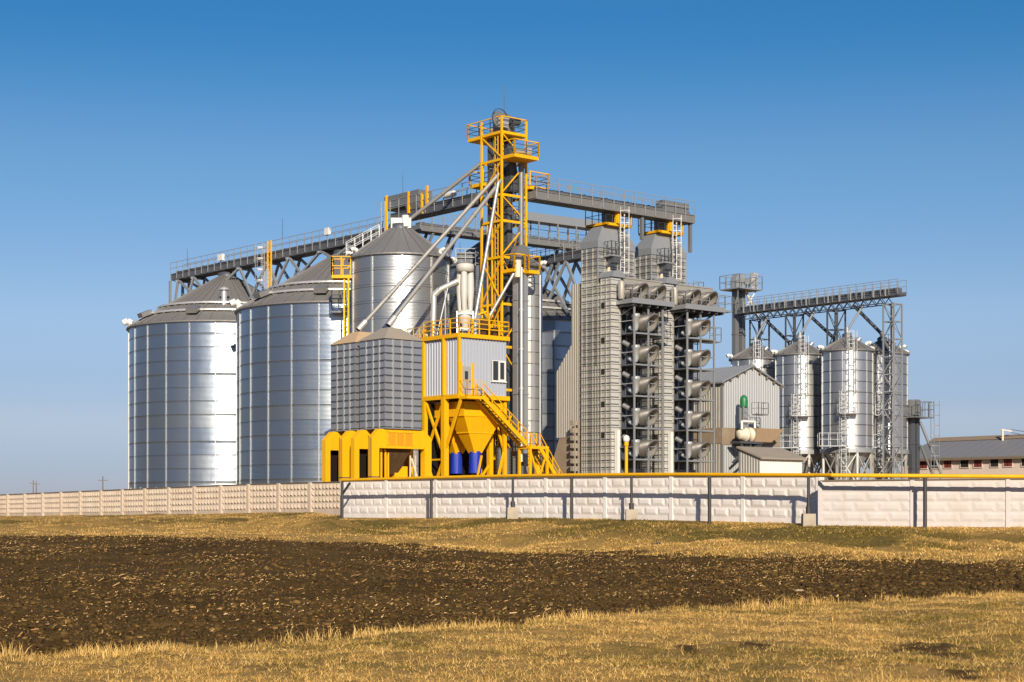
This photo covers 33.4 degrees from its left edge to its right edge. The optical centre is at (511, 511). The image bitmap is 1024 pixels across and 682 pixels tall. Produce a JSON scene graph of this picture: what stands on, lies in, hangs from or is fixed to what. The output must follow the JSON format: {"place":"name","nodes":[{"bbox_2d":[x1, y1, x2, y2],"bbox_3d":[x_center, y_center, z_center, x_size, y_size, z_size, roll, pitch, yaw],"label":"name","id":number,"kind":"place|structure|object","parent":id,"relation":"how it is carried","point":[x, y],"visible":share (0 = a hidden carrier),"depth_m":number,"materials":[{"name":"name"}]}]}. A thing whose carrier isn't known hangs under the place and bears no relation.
{"place":"outdoors","nodes":[
{"label":"outdoors","id":0,"kind":"place"},
{"bbox_2d":[0,512,1023,681],"bbox_3d":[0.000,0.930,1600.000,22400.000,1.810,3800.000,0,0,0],"label":"ground","id":1,"kind":"structure","parent":0,"point":[508,542],"depth_m":33.70,"materials":[{"name":"brown soil"}]},
{"bbox_2d":[0,481,339,515],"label":"concrete wall","id":2,"kind":"structure","parent":1,"relation":"on","point":[321,497],"depth_m":121.46,"materials":[{"name":"beige concrete"}]},
{"bbox_2d":[122,271,259,488],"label":"grain silo","id":3,"kind":"object","parent":1,"relation":"on","point":[181,391],"visible":0.6,"depth_m":154.43,"materials":[{"name":"metal"}]},
{"bbox_2d":[169,216,390,302],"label":"conveyor bridge","id":4,"kind":"structure","parent":3,"relation":"on","point":[327,247],"depth_m":156.03,"materials":[{"name":"metal"}]},
{"bbox_2d":[229,249,353,483],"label":"grain silo","id":5,"kind":"object","parent":1,"relation":"on","point":[289,331],"visible":0.41,"depth_m":140.98,"materials":[{"name":"metal"}]},
{"bbox_2d":[340,481,350,518],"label":"pipe support","id":6,"kind":"object","parent":1,"relation":"on","point":[343,490],"visible":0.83,"depth_m":88.93,"materials":[{"name":"paint"}]},
{"bbox_2d":[322,331,371,481],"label":"gridded bin","id":7,"kind":"object","parent":1,"relation":"on","point":[345,395],"visible":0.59,"depth_m":125.90,"materials":[{"name":"metal"}]},
{"bbox_2d":[351,327,430,477],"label":"gridded bin","id":8,"kind":"object","parent":1,"relation":"on","point":[389,436],"visible":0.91,"depth_m":123.26,"materials":[{"name":"metal"}]},
{"bbox_2d":[331,215,452,476],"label":"service silo","id":9,"kind":"object","parent":1,"relation":"on","point":[382,264],"visible":0.3,"depth_m":132.81,"materials":[{"name":"metal"}]},
{"bbox_2d":[403,327,439,465],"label":"roof walkway","id":10,"kind":"structure","parent":1,"relation":"on","point":[419,335],"depth_m":130.61,"materials":[{"name":"yellow paint"}]},
{"bbox_2d":[429,479,433,518],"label":"pipe support","id":11,"kind":"object","parent":1,"relation":"on","point":[431,498],"visible":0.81,"depth_m":83.35,"materials":[{"name":"paint"}]},
{"bbox_2d":[421,300,509,475],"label":"control cabin","id":12,"kind":"object","parent":1,"relation":"on","point":[456,367],"visible":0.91,"depth_m":127.75,"materials":[{"name":"yellow metal"}]},
{"bbox_2d":[429,403,465,473],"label":"loading hopper","id":13,"kind":"object","parent":12,"relation":"attached to","point":[457,448],"visible":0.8,"depth_m":129.73,"materials":[{"name":"yellow paint"}]},
{"bbox_2d":[430,248,475,345],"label":"dust cyclone","id":14,"kind":"object","parent":12,"relation":"on","point":[463,281],"visible":0.98,"depth_m":128.57,"materials":[{"name":"paint"}]},
{"bbox_2d":[462,366,470,393],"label":"door","id":15,"kind":"structure","parent":12,"relation":"in","point":[466,371],"depth_m":126.29,"materials":[{"name":"white metal"}]},
{"bbox_2d":[449,401,501,472],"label":"loading hopper","id":16,"kind":"object","parent":12,"relation":"attached to","point":[476,425],"visible":0.91,"depth_m":127.73,"materials":[{"name":"yellow paint"}]},
{"bbox_2d":[474,182,499,318],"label":"grain spout","id":17,"kind":"object","parent":12,"relation":"attached to","point":[481,281],"visible":1,"depth_m":129.48,"materials":[{"name":"metal"}]},
{"bbox_2d":[496,447,501,474],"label":"flexible hose","id":18,"kind":"object","parent":12,"relation":"hanging from","point":[498,453],"visible":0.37,"depth_m":129.42,"materials":[{"name":"metal"}]},
{"bbox_2d":[491,360,506,382],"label":"window","id":19,"kind":"structure","parent":12,"relation":"in","point":[498,367],"depth_m":128.19,"materials":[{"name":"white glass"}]},
{"bbox_2d":[476,383,527,446],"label":"metal staircase","id":20,"kind":"structure","parent":12,"relation":"attached to","point":[500,423],"depth_m":127.62,"materials":[{"name":"yellow metal"}]},
{"bbox_2d":[507,448,510,473],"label":"flexible hose","id":21,"kind":"object","parent":12,"relation":"hanging from","point":[508,461],"visible":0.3,"depth_m":129.90,"materials":[{"name":"metal"}]},
{"bbox_2d":[450,234,546,474],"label":"service silo","id":22,"kind":"object","parent":1,"relation":"on","point":[453,296],"visible":0.11,"depth_m":138.98,"materials":[{"name":"metal"}]},
{"bbox_2d":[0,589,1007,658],"bbox_3d":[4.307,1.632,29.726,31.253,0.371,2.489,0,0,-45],"label":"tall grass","id":23,"kind":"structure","parent":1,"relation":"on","point":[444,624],"depth_m":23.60,"materials":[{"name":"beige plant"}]},
{"bbox_2d":[467,115,549,474],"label":"elevator tower","id":24,"kind":"structure","parent":1,"relation":"on","point":[487,139],"depth_m":131.90,"materials":[{"name":"yellow metal"}]},
{"bbox_2d":[356,172,499,331],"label":"grain spout","id":25,"kind":"object","parent":24,"relation":"attached to","point":[362,325],"visible":1,"depth_m":129.22,"materials":[{"name":"metal"}]},
{"bbox_2d":[381,181,486,232],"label":"conveyor bridge","id":26,"kind":"structure","parent":24,"relation":"attached to","point":[410,203],"depth_m":139.24,"materials":[{"name":"metal"}]},
{"bbox_2d":[386,179,501,326],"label":"grain spout","id":27,"kind":"object","parent":24,"relation":"attached to","point":[391,321],"visible":1,"depth_m":127.21,"materials":[{"name":"metal"}]},
{"bbox_2d":[409,162,479,220],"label":"grain spout","id":28,"kind":"object","parent":24,"relation":"attached to","point":[445,191],"visible":1,"depth_m":134.30,"materials":[{"name":"metal"}]},
{"bbox_2d":[487,260,521,317],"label":"grain spout","id":29,"kind":"object","parent":24,"relation":"attached to","point":[518,265],"visible":0.86,"depth_m":129.96,"materials":[{"name":"metal"}]},
{"bbox_2d":[519,267,523,461],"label":"downpipe","id":30,"kind":"object","parent":24,"relation":"attached to","point":[521,349],"visible":0.96,"depth_m":129.89,"materials":[{"name":"metal"}]},
{"bbox_2d":[524,175,695,252],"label":"conveyor bridge","id":31,"kind":"structure","parent":24,"relation":"attached to","point":[663,210],"depth_m":138.01,"materials":[{"name":"metal"}]},
{"bbox_2d":[0,535,1023,655],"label":"soil clods","id":32,"kind":"object","parent":1,"relation":"on","point":[218,632],"visible":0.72,"depth_m":35.47,"materials":[{"name":"brown soil"}]},
{"bbox_2d":[0,511,1023,564],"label":"bank grass","id":33,"kind":"structure","parent":1,"relation":"on","point":[831,530],"depth_m":63.96,"materials":[{"name":"beige plant"}]},
{"bbox_2d":[0,534,1023,653],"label":"straw scraps","id":34,"kind":"object","parent":1,"relation":"on","point":[628,564],"visible":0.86,"depth_m":40.46,"materials":[{"name":"plant"}]},
{"bbox_2d":[492,108,531,473],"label":"bucket elevator","id":35,"kind":"object","parent":1,"relation":"on","point":[509,170],"visible":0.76,"depth_m":132.43,"materials":[{"name":"metal"}]},
{"bbox_2d":[507,477,517,518],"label":"pipe support","id":36,"kind":"object","parent":1,"relation":"on","point":[512,512],"visible":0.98,"depth_m":78.64,"materials":[{"name":"concrete"}]},
{"bbox_2d":[341,473,1023,480],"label":"yellow pipe","id":37,"kind":"object","parent":36,"relation":"on","point":[1021,476],"visible":1,"depth_m":69.05,"materials":[{"name":"metal"}]},
{"bbox_2d":[511,245,529,477],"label":"bucket elevator","id":38,"kind":"object","parent":1,"relation":"on","point":[521,249],"visible":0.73,"depth_m":131.00,"materials":[{"name":"grey metal"}]},
{"bbox_2d":[517,432,548,473],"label":"stair landing","id":39,"kind":"object","parent":1,"relation":"on","point":[531,460],"visible":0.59,"depth_m":129.42,"materials":[{"name":"yellow paint"}]},
{"bbox_2d":[530,433,562,473],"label":"metal staircase","id":40,"kind":"structure","parent":39,"relation":"attached to","point":[545,457],"depth_m":129.94,"materials":[{"name":"yellow metal"}]},
{"bbox_2d":[528,274,540,473],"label":"holding column","id":41,"kind":"structure","parent":1,"relation":"on","point":[534,353],"depth_m":134.03,"materials":[{"name":"metal"}]},
{"bbox_2d":[542,286,570,473],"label":"grain silo","id":42,"kind":"object","parent":1,"relation":"on","point":[556,331],"visible":0.06,"depth_m":152.59,"materials":[{"name":"metal"}]},
{"bbox_2d":[529,238,583,314],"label":"conveyor bridge","id":43,"kind":"structure","parent":42,"relation":"on","point":[566,258],"depth_m":154.96,"materials":[{"name":"metal"}]},
{"bbox_2d":[412,210,597,281],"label":"conveyor bridge","id":44,"kind":"structure","parent":43,"relation":"attached to","point":[431,229],"depth_m":153.43,"materials":[{"name":"metal"}]},
{"bbox_2d":[551,283,580,473],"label":"duct housing","id":45,"kind":"object","parent":1,"relation":"on","point":[567,456],"visible":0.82,"depth_m":139.82,"materials":[{"name":"beige metal"}]},
{"bbox_2d":[570,476,572,518],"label":"pipe support","id":46,"kind":"object","parent":1,"relation":"on","point":[571,497],"visible":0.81,"depth_m":75.84,"materials":[{"name":"paint"}]},
{"bbox_2d":[340,476,822,524],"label":"concrete wall","id":47,"kind":"structure","parent":1,"relation":"on","point":[755,499],"depth_m":76.36,"materials":[{"name":"grey concrete"}]},
{"bbox_2d":[623,435,629,472],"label":"lamp post","id":48,"kind":"object","parent":1,"relation":"on","point":[626,438],"visible":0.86,"depth_m":134.39,"materials":[{"name":"yellow metal"}]},
{"bbox_2d":[580,207,674,472],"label":"grain dryer","id":49,"kind":"object","parent":1,"relation":"on","point":[618,298],"visible":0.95,"depth_m":137.02,"materials":[{"name":"grey metal"}]},
{"bbox_2d":[625,476,637,519],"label":"pipe support","id":50,"kind":"object","parent":1,"relation":"on","point":[631,512],"visible":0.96,"depth_m":72.86,"materials":[{"name":"concrete"}]},
{"bbox_2d":[635,215,731,472],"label":"grain dryer","id":51,"kind":"object","parent":1,"relation":"on","point":[660,254],"visible":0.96,"depth_m":140.64,"materials":[{"name":"grey metal"}]},
{"bbox_2d":[706,476,712,523],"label":"pipe support","id":52,"kind":"object","parent":1,"relation":"on","point":[709,499],"visible":0.81,"depth_m":69.67,"materials":[{"name":"paint"}]},
{"bbox_2d":[719,272,763,355],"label":"bucket elevator","id":53,"kind":"object","parent":1,"relation":"on","point":[738,288],"visible":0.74,"depth_m":179.62,"materials":[{"name":"metal"}]},
{"bbox_2d":[726,337,777,378],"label":"grain silo","id":54,"kind":"object","parent":1,"relation":"on","point":[755,353],"visible":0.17,"depth_m":172.04,"materials":[{"name":"metal"}]},
{"bbox_2d":[756,315,768,337],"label":"grain spout","id":55,"kind":"object","parent":54,"relation":"attached to","point":[762,326],"visible":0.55,"depth_m":175.12,"materials":[{"name":"grey metal"}]},
{"bbox_2d":[730,395,783,462],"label":"hopper intake","id":56,"kind":"object","parent":1,"relation":"on","point":[745,433],"visible":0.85,"depth_m":149.76,"materials":[{"name":"green paint"}]},
{"bbox_2d":[736,446,806,472],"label":"lean to shed","id":57,"kind":"object","parent":1,"relation":"on","point":[764,460],"visible":0.34,"depth_m":144.47,"materials":[{"name":"white paint"}]},
{"bbox_2d":[770,332,821,472],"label":"grain silo","id":58,"kind":"object","parent":1,"relation":"on","point":[798,368],"visible":0.69,"depth_m":167.33,"materials":[{"name":"metal"}]},
{"bbox_2d":[801,310,815,332],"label":"grain spout","id":59,"kind":"object","parent":58,"relation":"attached to","point":[808,321],"visible":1,"depth_m":170.47,"materials":[{"name":"grey metal"}]},
{"bbox_2d":[801,477,815,526],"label":"pipe support","id":60,"kind":"object","parent":1,"relation":"on","point":[808,518],"visible":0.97,"depth_m":65.66,"materials":[{"name":"concrete"}]},
{"bbox_2d":[811,341,855,479],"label":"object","id":61,"kind":"object","parent":1,"relation":"on","point":[826,469],"visible":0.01,"depth_m":171.90,"materials":[{"name":"metal"}]},
{"bbox_2d":[805,311,833,340],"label":"grain spout","id":62,"kind":"object","parent":61,"relation":"attached to","point":[819,324],"visible":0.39,"depth_m":172.57,"materials":[{"name":"metal"}]},
{"bbox_2d":[826,309,845,345],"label":"lattice mast","id":63,"kind":"object","parent":61,"relation":"attached to","point":[836,330],"visible":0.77,"depth_m":169.27,"materials":[{"name":"metal"}]},
{"bbox_2d":[817,327,874,479],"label":"grain silo","id":64,"kind":"object","parent":1,"relation":"on","point":[846,446],"visible":0.95,"depth_m":163.00,"materials":[{"name":"metal"}]},
{"bbox_2d":[848,304,863,328],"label":"grain spout","id":65,"kind":"object","parent":64,"relation":"attached to","point":[855,317],"visible":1,"depth_m":165.84,"materials":[{"name":"grey metal"}]},
{"bbox_2d":[858,331,909,479],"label":"grain silo","id":66,"kind":"object","parent":1,"relation":"on","point":[877,408],"visible":0.51,"depth_m":166.29,"materials":[{"name":"metal"}]},
{"bbox_2d":[853,305,881,335],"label":"grain spout","id":67,"kind":"object","parent":66,"relation":"attached to","point":[870,322],"visible":0.61,"depth_m":167.96,"materials":[{"name":"metal"}]},
{"bbox_2d":[882,303,902,478],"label":"lattice mast","id":68,"kind":"object","parent":1,"relation":"on","point":[891,397],"visible":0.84,"depth_m":164.01,"materials":[{"name":"grey metal"}]},
{"bbox_2d":[736,279,906,320],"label":"conveyor bridge","id":69,"kind":"structure","parent":68,"relation":"on","point":[817,301],"depth_m":170.28,"materials":[{"name":"metal"}]},
{"bbox_2d":[749,318,769,351],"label":"lattice mast","id":70,"kind":"object","parent":69,"relation":"attached to","point":[759,327],"visible":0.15,"depth_m":178.47,"materials":[{"name":"metal"}]},
{"bbox_2d":[785,314,803,346],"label":"lattice mast","id":71,"kind":"object","parent":69,"relation":"attached to","point":[794,329],"visible":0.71,"depth_m":173.41,"materials":[{"name":"metal"}]},
{"bbox_2d":[818,478,1023,526],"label":"concrete wall","id":72,"kind":"structure","parent":1,"relation":"on","point":[984,502],"depth_m":65.22,"materials":[{"name":"white concrete"},{"name":"grey concrete"}]},
{"bbox_2d":[906,399,942,478],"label":"bucket elevator","id":73,"kind":"object","parent":1,"relation":"on","point":[914,417],"visible":0.73,"depth_m":167.77,"materials":[{"name":"metal"}]},
{"bbox_2d":[921,477,927,528],"bbox_3d":[15.550,-0.194,64.258,0.240,2.312,0.200,0,0,0],"label":"pipe support","id":74,"kind":"object","parent":1,"relation":"on","point":[924,501],"visible":0.81,"depth_m":64.20,"materials":[{"name":"paint"}]},
{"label":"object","id":75,"kind":"object","parent":1,"relation":"on","visible":0},
{"bbox_2d":[761,316,791,344],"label":"grain spout","id":76,"kind":"object","parent":75,"relation":"attached to","point":[776,330],"visible":0.57,"depth_m":177.07,"materials":[{"name":"metal"}]},
{"bbox_2d":[0,589,1023,681],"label":"dry grass","id":77,"kind":"structure","parent":0,"point":[620,662],"depth_m":20.71,"materials":[{"name":"beige plant"}]},
{"bbox_2d":[0,0,1023,493],"label":"sky","id":78,"kind":"structure","parent":0,"point":[815,144],"materials":[{"name":"blue"}]},
{"bbox_2d":[693,365,784,472],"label":"gabled building","id":79,"kind":"structure","parent":0,"point":[752,383],"depth_m":151.38,"materials":[{"name":"grey metal"}]},
{"bbox_2d":[903,434,1023,478],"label":"long barn","id":80,"kind":"structure","parent":0,"point":[993,454],"depth_m":175.06,"materials":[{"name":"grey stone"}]},
{"bbox_2d":[920,461,927,468],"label":"window","id":81,"kind":"structure","parent":80,"relation":"in","point":[923,465],"depth_m":178.18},
{"bbox_2d":[931,461,938,468],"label":"window","id":82,"kind":"structure","parent":80,"relation":"in","point":[933,465],"depth_m":177.23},
{"bbox_2d":[943,460,951,468],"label":"window","id":83,"kind":"structure","parent":80,"relation":"in","point":[947,464],"depth_m":175.85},
{"bbox_2d":[960,460,968,467],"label":"window","id":84,"kind":"structure","parent":80,"relation":"in","point":[963,463],"depth_m":174.31,"materials":[{"name":"black glass"}]},
{"bbox_2d":[973,460,982,467],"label":"window","id":85,"kind":"structure","parent":80,"relation":"in","point":[976,463],"depth_m":173.06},
{"bbox_2d":[990,459,998,467],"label":"window","id":86,"kind":"structure","parent":80,"relation":"in","point":[994,463],"depth_m":171.57,"materials":[{"name":"black glass"}]},
{"bbox_2d":[1003,459,1012,466],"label":"window","id":87,"kind":"structure","parent":80,"relation":"in","point":[1006,462],"depth_m":170.36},
{"bbox_2d":[1002,429,1023,440],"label":"roof mast","id":88,"kind":"object","parent":80,"relation":"on","point":[1003,430],"visible":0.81,"depth_m":176.39,"materials":[{"name":"white metal"}]}
]}

